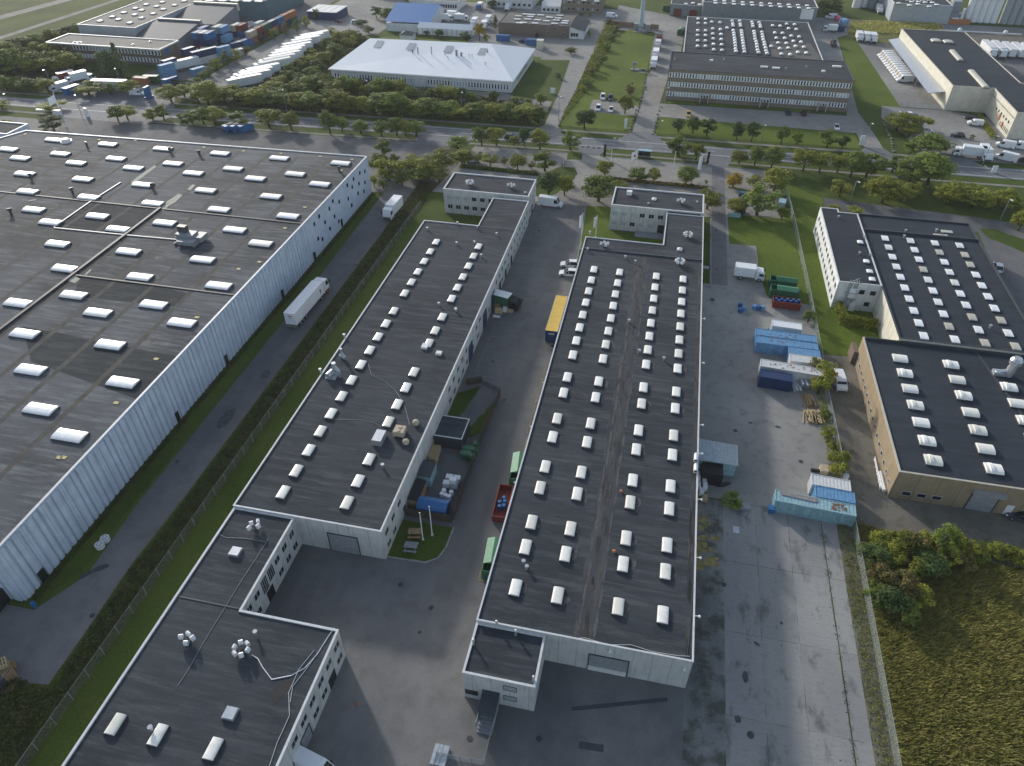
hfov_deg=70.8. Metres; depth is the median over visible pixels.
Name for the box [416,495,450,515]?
tarpaulin tent
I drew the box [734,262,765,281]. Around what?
box truck
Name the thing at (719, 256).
driveway
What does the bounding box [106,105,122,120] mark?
tree
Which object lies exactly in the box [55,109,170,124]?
road junction
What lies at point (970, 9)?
silo
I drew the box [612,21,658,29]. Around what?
hoarding
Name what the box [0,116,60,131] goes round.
parking
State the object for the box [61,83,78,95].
shipping container
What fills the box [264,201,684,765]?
yard lane
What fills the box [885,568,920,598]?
bush
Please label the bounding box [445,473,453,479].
liquid tank
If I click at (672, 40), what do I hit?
side road
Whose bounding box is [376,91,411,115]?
tree
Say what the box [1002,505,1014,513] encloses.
door
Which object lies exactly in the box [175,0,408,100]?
trailer park
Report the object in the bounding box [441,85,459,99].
tree
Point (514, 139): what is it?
tree
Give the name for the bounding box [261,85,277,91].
tree
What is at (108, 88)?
tree
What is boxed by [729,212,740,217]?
utility box
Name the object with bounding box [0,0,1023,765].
ground
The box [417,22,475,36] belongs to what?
marquee
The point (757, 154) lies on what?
tree
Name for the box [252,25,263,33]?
shipping container
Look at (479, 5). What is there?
box truck
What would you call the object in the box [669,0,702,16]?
workshop
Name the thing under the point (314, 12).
bush
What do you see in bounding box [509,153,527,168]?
tree
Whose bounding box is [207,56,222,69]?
bush
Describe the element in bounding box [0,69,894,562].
kerb
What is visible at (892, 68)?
delivery van
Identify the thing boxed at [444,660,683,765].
yard front
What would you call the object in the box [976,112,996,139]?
hedge
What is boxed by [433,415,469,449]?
garden shed
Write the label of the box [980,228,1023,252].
lawn island
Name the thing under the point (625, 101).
tree
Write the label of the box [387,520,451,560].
lawn
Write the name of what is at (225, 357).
door
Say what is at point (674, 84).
ribbon window
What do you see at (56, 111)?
gate barrier
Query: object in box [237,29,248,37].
shipping container
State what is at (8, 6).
field
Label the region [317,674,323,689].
window
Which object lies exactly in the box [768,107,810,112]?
lawn office wall
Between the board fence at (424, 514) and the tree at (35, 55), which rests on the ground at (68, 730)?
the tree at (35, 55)
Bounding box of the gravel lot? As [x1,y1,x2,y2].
[968,34,1023,44]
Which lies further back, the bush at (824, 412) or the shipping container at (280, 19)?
the shipping container at (280, 19)
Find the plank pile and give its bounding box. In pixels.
[780,490,817,501]
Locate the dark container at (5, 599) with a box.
[0,588,10,611]
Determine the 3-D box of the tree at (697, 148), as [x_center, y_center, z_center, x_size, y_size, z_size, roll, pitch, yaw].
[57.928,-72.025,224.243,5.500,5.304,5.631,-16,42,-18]
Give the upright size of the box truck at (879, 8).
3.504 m
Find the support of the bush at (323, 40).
on the ground at (68, 730)
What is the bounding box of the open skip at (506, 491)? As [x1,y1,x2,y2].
[491,483,513,522]
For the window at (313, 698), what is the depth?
87.27 m
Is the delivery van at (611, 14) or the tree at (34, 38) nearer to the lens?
the tree at (34, 38)
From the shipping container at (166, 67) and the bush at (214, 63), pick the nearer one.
the shipping container at (166, 67)
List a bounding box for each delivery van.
[86,73,97,79]
[128,88,143,95]
[293,745,333,765]
[430,743,449,765]
[538,194,562,208]
[606,12,617,17]
[778,198,787,206]
[825,13,837,18]
[833,368,848,391]
[834,15,840,20]
[877,50,894,56]
[878,52,895,58]
[880,54,897,60]
[882,56,899,62]
[883,58,900,64]
[885,60,903,67]
[886,63,904,69]
[888,65,905,71]
[890,67,908,74]
[892,69,910,76]
[893,72,912,78]
[895,74,914,82]
[967,119,984,126]
[993,150,1019,162]
[995,139,1016,149]
[1015,140,1023,148]
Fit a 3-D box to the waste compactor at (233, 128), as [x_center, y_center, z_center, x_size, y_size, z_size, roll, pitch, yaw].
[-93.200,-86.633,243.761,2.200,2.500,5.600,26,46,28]
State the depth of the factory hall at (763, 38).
313.02 m
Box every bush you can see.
[193,78,202,83]
[197,71,206,79]
[202,66,213,76]
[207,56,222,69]
[219,49,231,65]
[230,48,241,62]
[240,46,249,54]
[257,34,264,42]
[268,28,278,39]
[278,70,294,78]
[280,21,289,34]
[291,19,300,31]
[293,72,305,80]
[295,55,309,66]
[302,16,310,25]
[303,66,320,74]
[306,53,321,62]
[312,9,319,18]
[319,38,332,48]
[329,27,334,36]
[331,30,347,44]
[341,35,356,45]
[349,30,361,40]
[370,175,377,186]
[377,179,388,188]
[482,34,490,41]
[579,77,593,84]
[586,67,599,73]
[595,54,607,62]
[602,43,611,49]
[605,32,616,38]
[625,82,634,95]
[720,488,743,509]
[802,309,817,322]
[810,357,822,368]
[810,359,837,394]
[820,408,832,418]
[820,425,836,438]
[825,450,851,463]
[826,204,841,211]
[827,439,843,451]
[829,462,850,474]
[847,205,864,212]
[862,578,885,599]
[865,560,899,589]
[866,529,892,551]
[877,543,905,568]
[879,568,899,582]
[884,529,911,556]
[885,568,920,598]
[887,551,925,577]
[892,554,906,568]
[898,530,930,556]
[898,600,921,626]
[903,583,935,609]
[904,561,925,578]
[916,594,935,612]
[917,529,936,551]
[926,563,946,580]
[929,522,962,556]
[929,541,945,553]
[934,545,962,568]
[945,532,971,554]
[945,535,964,547]
[955,552,977,573]
[961,539,990,563]
[976,550,990,564]
[978,538,1004,561]
[996,543,1023,566]
[1013,549,1023,567]
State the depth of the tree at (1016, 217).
188.33 m
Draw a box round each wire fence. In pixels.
[15,200,420,765]
[785,188,835,424]
[833,420,901,765]
[900,102,944,109]
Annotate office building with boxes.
[0,121,29,136]
[46,33,180,65]
[328,38,534,92]
[409,0,465,10]
[486,0,538,8]
[541,0,604,13]
[665,51,854,111]
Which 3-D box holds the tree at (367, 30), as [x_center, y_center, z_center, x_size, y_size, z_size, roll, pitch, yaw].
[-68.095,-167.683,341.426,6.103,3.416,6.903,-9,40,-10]
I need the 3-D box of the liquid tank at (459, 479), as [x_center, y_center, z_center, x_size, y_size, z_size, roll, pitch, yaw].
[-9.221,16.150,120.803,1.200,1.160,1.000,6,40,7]
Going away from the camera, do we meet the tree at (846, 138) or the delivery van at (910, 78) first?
the tree at (846, 138)
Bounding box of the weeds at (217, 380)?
[31,192,375,599]
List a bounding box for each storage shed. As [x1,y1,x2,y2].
[134,17,202,53]
[175,1,239,29]
[698,438,737,476]
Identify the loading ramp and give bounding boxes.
[143,85,153,98]
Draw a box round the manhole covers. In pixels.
[89,230,802,741]
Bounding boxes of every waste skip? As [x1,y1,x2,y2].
[481,537,498,579]
[509,451,523,484]
[662,5,670,10]
[677,27,684,35]
[768,275,797,287]
[769,284,798,298]
[772,295,800,310]
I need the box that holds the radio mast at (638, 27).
[633,0,650,32]
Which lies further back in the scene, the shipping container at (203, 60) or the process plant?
the process plant
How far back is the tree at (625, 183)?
208.78 m
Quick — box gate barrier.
[36,109,61,114]
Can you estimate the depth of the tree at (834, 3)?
368.32 m
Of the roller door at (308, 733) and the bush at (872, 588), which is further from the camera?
the bush at (872, 588)
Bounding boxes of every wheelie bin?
[460,450,465,458]
[464,450,470,459]
[468,452,475,461]
[471,446,477,455]
[473,440,479,449]
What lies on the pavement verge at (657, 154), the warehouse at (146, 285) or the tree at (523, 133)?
the tree at (523, 133)
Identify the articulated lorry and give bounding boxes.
[230,68,271,81]
[231,66,273,75]
[240,62,280,73]
[251,56,291,67]
[258,53,296,62]
[283,277,329,327]
[980,39,998,57]
[991,40,1008,58]
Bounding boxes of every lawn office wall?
[668,100,694,104]
[709,103,750,108]
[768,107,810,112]
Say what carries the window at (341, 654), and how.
in the factory hall at (223, 668)
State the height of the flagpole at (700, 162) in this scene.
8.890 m
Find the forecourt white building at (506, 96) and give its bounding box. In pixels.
[409,87,551,111]
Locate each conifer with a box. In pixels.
[105,56,118,76]
[109,42,127,78]
[492,15,498,27]
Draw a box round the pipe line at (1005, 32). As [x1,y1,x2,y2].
[939,28,1020,34]
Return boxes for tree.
[0,41,18,51]
[0,47,30,74]
[0,52,14,72]
[0,75,12,89]
[0,99,10,108]
[4,38,17,42]
[4,75,22,89]
[10,37,35,47]
[12,77,35,91]
[13,44,29,57]
[14,51,44,73]
[24,33,45,44]
[26,41,46,52]
[26,79,42,90]
[29,50,52,69]
[32,77,57,91]
[34,50,65,71]
[35,100,68,112]
[37,114,64,130]
[40,28,60,40]
[40,42,57,57]
[54,26,75,35]
[55,50,84,69]
[57,44,68,52]
[69,24,78,33]
[70,80,102,94]
[71,52,88,67]
[93,49,115,74]
[103,83,116,94]
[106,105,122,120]
[116,80,139,95]
[116,105,138,118]
[140,108,159,119]
[152,103,169,119]
[153,84,184,101]
[176,84,191,96]
[180,110,196,122]
[188,79,219,103]
[189,106,209,122]
[198,106,228,123]
[207,86,233,103]
[220,83,243,100]
[227,111,249,122]
[230,90,256,104]
[244,84,270,104]
[254,108,280,126]
[259,89,288,107]
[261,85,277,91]
[264,80,282,88]
[271,75,286,81]
[276,83,294,93]
[278,110,299,129]
[283,62,298,71]
[284,91,304,108]
[288,82,310,91]
[294,90,322,110]
[301,74,318,89]
[303,47,317,53]
[308,88,332,105]
[310,58,325,67]
[310,73,330,88]
[316,76,345,90]
[317,51,332,61]
[317,109,338,133]
[321,88,352,110]
[326,43,343,55]
[330,74,356,90]
[333,116,349,130]
[340,95,359,109]
[349,77,362,91]
[349,119,369,132]
[352,96,369,110]
[354,19,369,25]
[359,83,373,94]
[362,26,373,33]
[364,91,397,111]
[366,98,377,110]
[367,152,387,173]
[368,77,389,91]
[370,6,381,17]
[372,119,389,136]
[373,158,403,180]
[374,138,391,154]
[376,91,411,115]
[377,7,391,18]
[383,80,396,91]
[385,117,402,135]
[388,154,400,160]
[390,170,411,184]
[391,78,407,90]
[396,100,414,113]
[399,119,409,136]
[399,153,424,170]
[402,86,418,97]
[403,119,428,136]
[406,100,431,114]
[407,167,430,182]
[412,153,443,178]
[413,97,441,116]
[424,88,434,95]
[424,148,455,169]
[430,164,448,181]
[432,83,443,97]
[433,29,443,37]
[434,99,458,117]
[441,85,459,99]
[446,135,471,149]
[449,103,469,117]
[449,148,472,162]
[456,150,472,163]
[457,88,466,99]
[459,31,472,40]
[461,107,476,116]
[463,91,477,100]
[464,100,488,118]
[469,151,482,162]
[471,126,490,145]
[473,23,485,40]
[481,152,498,165]
[485,102,505,120]
[485,127,505,145]
[487,90,499,99]
[488,0,496,8]
[496,108,512,120]
[499,101,521,121]
[500,156,507,163]
[508,135,519,145]
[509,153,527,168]
[511,96,523,102]
[513,108,525,120]
[514,102,542,121]
[517,127,529,145]
[528,161,534,168]
[529,128,550,149]
[531,149,556,170]
[532,106,548,122]
[534,93,547,104]
[536,171,558,194]
[555,174,575,194]
[560,129,582,149]
[565,47,576,52]
[574,109,596,129]
[580,173,621,201]
[595,160,614,174]
[611,180,628,186]
[617,94,634,113]
[626,166,650,181]
[648,167,661,179]
[665,135,693,156]
[671,118,686,131]
[677,165,700,182]
[687,117,701,133]
[690,143,706,159]
[697,188,724,208]
[700,118,717,136]
[726,172,743,187]
[726,196,749,211]
[730,150,748,163]
[732,122,745,140]
[741,181,784,215]
[745,175,765,186]
[746,121,761,141]
[748,146,765,165]
[762,145,785,167]
[762,166,794,190]
[776,124,792,143]
[777,207,791,218]
[791,131,803,144]
[792,148,821,171]
[810,151,833,172]
[818,0,831,9]
[818,128,840,147]
[823,0,844,12]
[823,369,838,382]
[830,153,848,172]
[830,179,854,196]
[836,4,842,11]
[837,135,851,148]
[844,149,867,177]
[854,152,890,177]
[856,540,893,570]
[861,174,911,202]
[872,583,915,613]
[883,112,916,130]
[888,154,905,172]
[891,183,919,201]
[895,156,932,181]
[898,122,924,136]
[903,142,921,153]
[904,151,958,184]
[905,181,924,195]
[907,132,957,151]
[911,114,935,127]
[911,545,951,577]
[932,179,974,204]
[957,182,1001,207]
[994,187,1023,209]
[1010,208,1023,230]
[1012,202,1023,213]
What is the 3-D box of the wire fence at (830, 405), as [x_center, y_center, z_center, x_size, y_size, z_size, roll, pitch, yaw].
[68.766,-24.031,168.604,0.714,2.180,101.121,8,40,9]
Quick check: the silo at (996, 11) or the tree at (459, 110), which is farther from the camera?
the silo at (996, 11)
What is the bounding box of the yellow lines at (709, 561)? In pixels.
[478,363,719,581]
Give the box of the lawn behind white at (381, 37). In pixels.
[376,36,470,42]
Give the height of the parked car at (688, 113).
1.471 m
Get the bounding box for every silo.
[964,0,976,18]
[970,0,983,22]
[976,0,990,22]
[983,0,997,23]
[989,0,1004,23]
[998,0,1015,23]
[1006,0,1022,24]
[1014,0,1023,24]
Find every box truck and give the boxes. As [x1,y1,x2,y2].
[47,80,68,92]
[52,69,73,81]
[63,69,86,84]
[381,195,402,219]
[441,13,452,21]
[447,10,459,16]
[454,13,468,21]
[469,17,477,25]
[475,1,483,10]
[481,20,486,29]
[484,14,491,24]
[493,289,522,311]
[504,2,511,10]
[649,56,657,69]
[652,47,659,60]
[654,39,660,49]
[656,32,662,41]
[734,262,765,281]
[822,24,838,32]
[838,18,848,25]
[855,30,863,41]
[864,31,871,42]
[870,32,878,43]
[875,3,883,13]
[952,143,988,159]
[980,143,994,161]
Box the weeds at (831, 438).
[816,386,840,477]
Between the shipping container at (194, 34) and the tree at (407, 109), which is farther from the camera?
the shipping container at (194, 34)
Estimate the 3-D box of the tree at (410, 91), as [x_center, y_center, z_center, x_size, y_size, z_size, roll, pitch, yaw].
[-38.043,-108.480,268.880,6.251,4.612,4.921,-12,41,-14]
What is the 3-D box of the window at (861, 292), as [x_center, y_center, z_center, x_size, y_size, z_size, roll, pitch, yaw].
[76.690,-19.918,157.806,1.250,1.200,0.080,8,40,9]
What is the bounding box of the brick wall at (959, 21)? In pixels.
[947,18,970,24]
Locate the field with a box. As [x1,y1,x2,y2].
[853,523,1023,765]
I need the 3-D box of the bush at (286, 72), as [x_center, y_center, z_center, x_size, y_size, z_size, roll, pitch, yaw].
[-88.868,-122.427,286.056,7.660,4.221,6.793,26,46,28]
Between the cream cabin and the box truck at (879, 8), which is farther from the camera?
the box truck at (879, 8)
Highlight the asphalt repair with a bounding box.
[571,697,667,751]
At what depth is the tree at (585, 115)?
243.15 m
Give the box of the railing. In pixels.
[432,719,493,765]
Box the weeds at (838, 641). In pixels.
[819,528,857,765]
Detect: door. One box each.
[36,567,48,582]
[175,410,180,422]
[224,354,228,364]
[266,583,275,602]
[284,313,290,323]
[289,314,295,324]
[300,723,313,747]
[326,532,360,554]
[328,668,336,689]
[447,439,458,449]
[468,340,472,363]
[483,308,486,329]
[491,289,494,310]
[587,653,629,676]
[657,225,663,232]
[673,9,681,16]
[689,10,697,16]
[963,493,998,512]
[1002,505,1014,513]
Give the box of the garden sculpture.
[630,61,645,70]
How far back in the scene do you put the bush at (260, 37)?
328.12 m
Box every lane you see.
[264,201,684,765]
[699,212,842,505]
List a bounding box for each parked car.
[504,133,513,139]
[559,268,575,276]
[560,259,577,267]
[595,103,601,110]
[600,92,605,99]
[608,93,613,100]
[608,106,613,111]
[686,110,690,116]
[801,111,806,115]
[833,123,839,129]
[922,127,934,132]
[949,132,965,137]
[963,114,978,119]
[993,262,1003,272]
[1005,511,1023,521]
[1018,156,1023,162]
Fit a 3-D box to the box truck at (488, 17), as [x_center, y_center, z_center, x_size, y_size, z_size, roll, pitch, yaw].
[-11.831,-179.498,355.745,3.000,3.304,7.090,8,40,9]
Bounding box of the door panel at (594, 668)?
[588,665,625,676]
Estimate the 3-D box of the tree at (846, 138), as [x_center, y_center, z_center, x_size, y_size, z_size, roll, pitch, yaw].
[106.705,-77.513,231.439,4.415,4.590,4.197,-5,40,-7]
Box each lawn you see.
[387,520,451,560]
[398,208,482,240]
[447,387,479,416]
[469,402,493,438]
[515,60,568,101]
[728,215,807,304]
[839,37,899,110]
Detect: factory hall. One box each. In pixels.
[61,172,535,765]
[462,186,705,735]
[498,11,589,38]
[683,16,822,59]
[701,0,817,28]
[813,207,1023,354]
[848,337,1023,514]
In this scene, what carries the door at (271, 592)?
in the factory hall at (223, 668)
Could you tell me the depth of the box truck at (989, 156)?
223.43 m
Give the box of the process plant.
[949,0,965,18]
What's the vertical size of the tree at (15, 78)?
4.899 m
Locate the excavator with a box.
[829,32,836,46]
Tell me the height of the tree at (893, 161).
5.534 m
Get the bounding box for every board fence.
[404,508,451,521]
[453,389,499,519]
[466,376,481,385]
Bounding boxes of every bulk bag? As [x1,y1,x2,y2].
[94,541,104,550]
[99,534,110,543]
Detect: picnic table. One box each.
[403,541,418,553]
[407,528,420,539]
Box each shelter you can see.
[408,478,426,508]
[417,460,436,486]
[638,148,651,156]
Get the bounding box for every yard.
[58,118,456,192]
[130,0,334,87]
[407,386,497,518]
[723,500,855,765]
[820,354,1023,567]
[856,39,943,109]
[995,55,1023,82]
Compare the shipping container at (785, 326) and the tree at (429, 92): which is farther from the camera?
the tree at (429, 92)
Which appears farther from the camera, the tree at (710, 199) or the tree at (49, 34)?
the tree at (49, 34)
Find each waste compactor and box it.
[221,122,232,133]
[229,122,240,133]
[236,122,253,132]
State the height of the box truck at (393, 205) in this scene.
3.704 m
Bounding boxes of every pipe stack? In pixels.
[791,379,802,392]
[792,377,809,388]
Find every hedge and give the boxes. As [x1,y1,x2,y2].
[92,73,191,85]
[369,97,538,106]
[460,164,536,174]
[593,175,707,188]
[834,300,878,331]
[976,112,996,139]
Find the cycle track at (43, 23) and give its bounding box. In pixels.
[0,0,118,38]
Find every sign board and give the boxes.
[83,108,89,116]
[603,144,606,156]
[706,152,710,163]
[859,135,865,144]
[991,166,998,172]
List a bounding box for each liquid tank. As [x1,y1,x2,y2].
[442,479,449,488]
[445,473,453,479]
[449,476,456,485]
[450,481,458,489]
[454,474,460,483]
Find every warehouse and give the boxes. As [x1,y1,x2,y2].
[0,130,371,600]
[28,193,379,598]
[77,0,202,36]
[203,0,303,18]
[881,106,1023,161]
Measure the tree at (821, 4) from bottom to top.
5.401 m
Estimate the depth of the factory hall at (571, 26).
338.31 m
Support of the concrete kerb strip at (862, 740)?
on the ground at (68, 730)
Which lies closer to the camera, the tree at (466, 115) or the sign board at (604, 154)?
the sign board at (604, 154)
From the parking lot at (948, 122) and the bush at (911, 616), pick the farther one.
the parking lot at (948, 122)
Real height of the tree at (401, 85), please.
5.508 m
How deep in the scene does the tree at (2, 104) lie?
260.71 m
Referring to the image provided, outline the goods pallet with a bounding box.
[495,307,502,314]
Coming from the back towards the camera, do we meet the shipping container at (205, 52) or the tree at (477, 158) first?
the shipping container at (205, 52)
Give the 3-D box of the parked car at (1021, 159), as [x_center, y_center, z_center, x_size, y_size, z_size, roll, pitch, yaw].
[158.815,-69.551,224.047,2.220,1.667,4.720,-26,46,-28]
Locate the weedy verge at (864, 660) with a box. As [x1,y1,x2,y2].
[836,524,895,765]
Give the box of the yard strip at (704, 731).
[682,497,725,765]
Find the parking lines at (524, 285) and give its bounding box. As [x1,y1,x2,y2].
[473,107,950,386]
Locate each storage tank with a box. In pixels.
[852,0,862,7]
[861,0,868,7]
[867,0,877,8]
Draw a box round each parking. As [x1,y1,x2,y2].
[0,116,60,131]
[432,146,784,218]
[459,166,538,175]
[536,167,577,195]
[567,153,581,159]
[588,100,638,115]
[614,179,702,188]
[728,186,752,191]
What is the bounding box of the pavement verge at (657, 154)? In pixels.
[0,91,1023,188]
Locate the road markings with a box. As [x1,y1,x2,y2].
[7,98,1021,178]
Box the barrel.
[30,601,36,607]
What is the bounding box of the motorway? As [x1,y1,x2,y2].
[0,0,70,19]
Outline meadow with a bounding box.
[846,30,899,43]
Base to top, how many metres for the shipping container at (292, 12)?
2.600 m
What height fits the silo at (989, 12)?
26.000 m
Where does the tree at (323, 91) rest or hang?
on the ground at (68, 730)
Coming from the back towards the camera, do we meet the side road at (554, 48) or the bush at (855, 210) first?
the side road at (554, 48)
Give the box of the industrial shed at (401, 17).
[385,2,444,32]
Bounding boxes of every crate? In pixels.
[733,526,738,533]
[741,502,750,510]
[767,504,775,513]
[811,468,819,472]
[819,464,828,474]
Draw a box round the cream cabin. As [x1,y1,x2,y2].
[536,39,543,49]
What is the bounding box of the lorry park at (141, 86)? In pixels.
[41,81,168,91]
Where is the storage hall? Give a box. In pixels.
[306,4,347,20]
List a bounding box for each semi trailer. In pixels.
[91,78,126,91]
[174,55,200,71]
[225,73,263,87]
[268,49,301,58]
[270,47,303,55]
[274,44,306,51]
[280,41,312,48]
[281,38,313,46]
[290,34,321,45]
[294,32,324,38]
[299,30,329,38]
[545,295,567,344]
[1001,41,1017,56]
[1011,41,1023,56]
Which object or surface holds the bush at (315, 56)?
on the ground at (68, 730)
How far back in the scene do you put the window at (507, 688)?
88.67 m
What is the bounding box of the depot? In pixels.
[886,28,1023,139]
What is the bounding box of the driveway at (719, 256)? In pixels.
[712,166,727,285]
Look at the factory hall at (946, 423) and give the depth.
124.44 m
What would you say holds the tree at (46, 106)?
on the pavement verge at (657, 154)
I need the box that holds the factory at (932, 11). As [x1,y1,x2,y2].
[882,0,952,23]
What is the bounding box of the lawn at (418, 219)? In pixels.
[398,208,482,240]
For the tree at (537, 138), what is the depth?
229.12 m
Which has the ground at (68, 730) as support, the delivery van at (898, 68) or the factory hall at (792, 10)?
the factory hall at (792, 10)
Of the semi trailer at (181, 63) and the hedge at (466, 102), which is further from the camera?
the semi trailer at (181, 63)
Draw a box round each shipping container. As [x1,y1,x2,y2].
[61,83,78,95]
[131,76,150,84]
[142,74,160,82]
[157,61,175,72]
[159,69,177,78]
[160,57,176,63]
[161,75,178,84]
[180,46,195,55]
[189,46,217,57]
[189,65,206,76]
[191,29,203,38]
[193,39,199,45]
[195,54,217,65]
[197,25,210,29]
[197,29,207,39]
[198,39,204,45]
[202,30,215,39]
[204,37,217,45]
[211,24,222,33]
[215,44,230,54]
[217,24,229,33]
[220,33,233,42]
[229,40,243,49]
[230,22,240,31]
[231,31,237,37]
[232,47,244,55]
[236,22,248,31]
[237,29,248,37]
[241,38,253,45]
[245,29,257,37]
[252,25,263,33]
[253,20,264,26]
[260,22,270,30]
[266,19,277,27]
[273,15,284,24]
[280,12,290,20]
[287,9,296,17]
[291,16,297,23]
[496,34,509,41]
[526,38,539,45]
[753,328,816,343]
[753,335,818,355]
[757,369,792,391]
[758,359,823,386]
[769,319,801,333]
[772,489,856,526]
[785,346,820,362]
[787,353,820,366]
[807,473,850,494]
[811,485,855,504]
[831,25,845,31]
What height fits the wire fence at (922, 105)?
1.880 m
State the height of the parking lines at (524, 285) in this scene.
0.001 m
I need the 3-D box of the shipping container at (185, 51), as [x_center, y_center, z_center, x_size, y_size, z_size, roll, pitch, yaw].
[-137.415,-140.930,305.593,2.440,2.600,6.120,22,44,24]
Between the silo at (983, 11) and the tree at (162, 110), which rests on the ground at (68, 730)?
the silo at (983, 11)
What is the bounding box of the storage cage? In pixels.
[700,461,722,485]
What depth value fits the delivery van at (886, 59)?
303.52 m
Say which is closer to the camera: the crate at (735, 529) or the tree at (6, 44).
the crate at (735, 529)
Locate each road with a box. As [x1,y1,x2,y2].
[0,97,1023,179]
[405,0,616,125]
[609,5,686,132]
[811,18,1023,148]
[823,198,1023,313]
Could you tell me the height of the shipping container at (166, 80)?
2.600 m
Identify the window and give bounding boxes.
[72,45,160,55]
[81,53,162,62]
[246,602,252,610]
[254,588,260,601]
[256,605,262,612]
[260,573,269,595]
[266,562,275,582]
[274,553,279,566]
[278,565,283,577]
[281,541,286,552]
[286,552,291,564]
[288,528,294,540]
[291,733,298,750]
[293,540,297,551]
[300,712,307,728]
[309,693,315,709]
[313,705,319,720]
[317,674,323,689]
[321,685,327,700]
[325,656,331,671]
[333,639,339,653]
[334,73,411,82]
[337,650,342,665]
[427,79,508,89]
[465,689,477,695]
[503,685,516,692]
[503,695,516,701]
[512,54,532,88]
[666,91,846,107]
[668,82,849,97]
[668,211,700,215]
[669,72,851,88]
[858,290,865,294]
[869,291,876,295]
[901,491,911,495]
[916,493,926,497]
[931,495,941,500]
[993,94,1013,118]
[995,106,1009,123]
[998,120,1008,134]
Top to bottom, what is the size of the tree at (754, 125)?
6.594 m
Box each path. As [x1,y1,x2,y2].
[0,91,1023,164]
[0,110,415,140]
[466,143,580,151]
[606,153,705,161]
[730,162,1023,187]
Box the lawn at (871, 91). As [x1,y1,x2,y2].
[839,37,899,110]
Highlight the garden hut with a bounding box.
[399,31,415,39]
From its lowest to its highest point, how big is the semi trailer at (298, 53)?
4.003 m
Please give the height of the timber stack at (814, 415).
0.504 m
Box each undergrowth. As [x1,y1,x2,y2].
[0,23,121,80]
[0,181,437,765]
[225,28,542,121]
[561,22,616,117]
[847,19,945,33]
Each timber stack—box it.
[800,393,816,408]
[803,409,824,424]
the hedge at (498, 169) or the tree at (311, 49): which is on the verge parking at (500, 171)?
the hedge at (498, 169)
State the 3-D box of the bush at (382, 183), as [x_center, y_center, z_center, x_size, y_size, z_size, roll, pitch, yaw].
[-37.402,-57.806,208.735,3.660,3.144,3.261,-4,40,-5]
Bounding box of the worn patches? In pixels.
[79,264,782,738]
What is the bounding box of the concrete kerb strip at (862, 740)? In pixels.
[821,521,875,765]
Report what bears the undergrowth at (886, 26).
on the ground at (68, 730)
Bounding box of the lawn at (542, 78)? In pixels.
[515,60,568,101]
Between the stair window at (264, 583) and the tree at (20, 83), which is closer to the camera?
the stair window at (264, 583)
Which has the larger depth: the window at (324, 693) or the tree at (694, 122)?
the tree at (694, 122)
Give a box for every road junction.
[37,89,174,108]
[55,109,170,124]
[415,134,473,146]
[530,125,562,135]
[577,145,607,154]
[618,132,663,142]
[703,155,730,166]
[858,147,895,160]
[912,152,982,166]
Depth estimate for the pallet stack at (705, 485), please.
118.49 m
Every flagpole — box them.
[47,93,66,127]
[419,512,423,540]
[428,506,433,535]
[579,214,582,249]
[593,215,597,236]
[631,150,637,178]
[698,154,703,182]
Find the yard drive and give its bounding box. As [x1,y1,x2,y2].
[0,182,416,684]
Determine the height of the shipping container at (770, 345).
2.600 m
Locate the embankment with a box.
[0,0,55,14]
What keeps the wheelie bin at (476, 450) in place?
on the fenced yard at (450, 461)
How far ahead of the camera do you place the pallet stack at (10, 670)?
93.75 m
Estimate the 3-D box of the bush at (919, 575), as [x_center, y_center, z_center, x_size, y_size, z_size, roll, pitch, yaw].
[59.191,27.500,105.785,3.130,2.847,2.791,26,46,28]
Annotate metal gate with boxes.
[482,380,498,391]
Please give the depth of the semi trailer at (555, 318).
151.09 m
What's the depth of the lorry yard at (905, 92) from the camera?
282.29 m
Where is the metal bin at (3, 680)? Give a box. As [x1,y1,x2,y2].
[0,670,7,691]
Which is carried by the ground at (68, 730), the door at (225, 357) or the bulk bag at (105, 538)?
the bulk bag at (105, 538)
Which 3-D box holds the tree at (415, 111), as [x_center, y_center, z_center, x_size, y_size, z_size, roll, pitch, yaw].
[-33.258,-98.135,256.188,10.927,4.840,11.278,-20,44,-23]
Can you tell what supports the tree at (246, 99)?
on the ground at (68, 730)
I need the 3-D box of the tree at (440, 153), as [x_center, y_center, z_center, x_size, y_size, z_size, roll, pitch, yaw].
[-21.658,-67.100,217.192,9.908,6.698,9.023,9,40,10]
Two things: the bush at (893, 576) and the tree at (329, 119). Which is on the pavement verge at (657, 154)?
the tree at (329, 119)
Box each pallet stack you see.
[0,656,9,669]
[0,666,17,682]
[9,660,16,669]
[427,449,432,460]
[429,452,438,463]
[431,444,440,455]
[698,487,703,497]
[702,482,707,493]
[702,494,707,502]
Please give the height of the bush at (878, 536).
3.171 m
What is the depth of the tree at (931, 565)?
105.03 m
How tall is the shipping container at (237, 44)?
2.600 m
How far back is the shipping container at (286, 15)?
350.81 m
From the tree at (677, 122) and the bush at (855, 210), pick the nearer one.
the bush at (855, 210)
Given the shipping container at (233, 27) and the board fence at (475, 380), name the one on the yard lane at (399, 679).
the board fence at (475, 380)
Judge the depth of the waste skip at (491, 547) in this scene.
106.97 m
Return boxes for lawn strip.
[703,237,709,265]
[703,269,709,281]
[704,218,709,233]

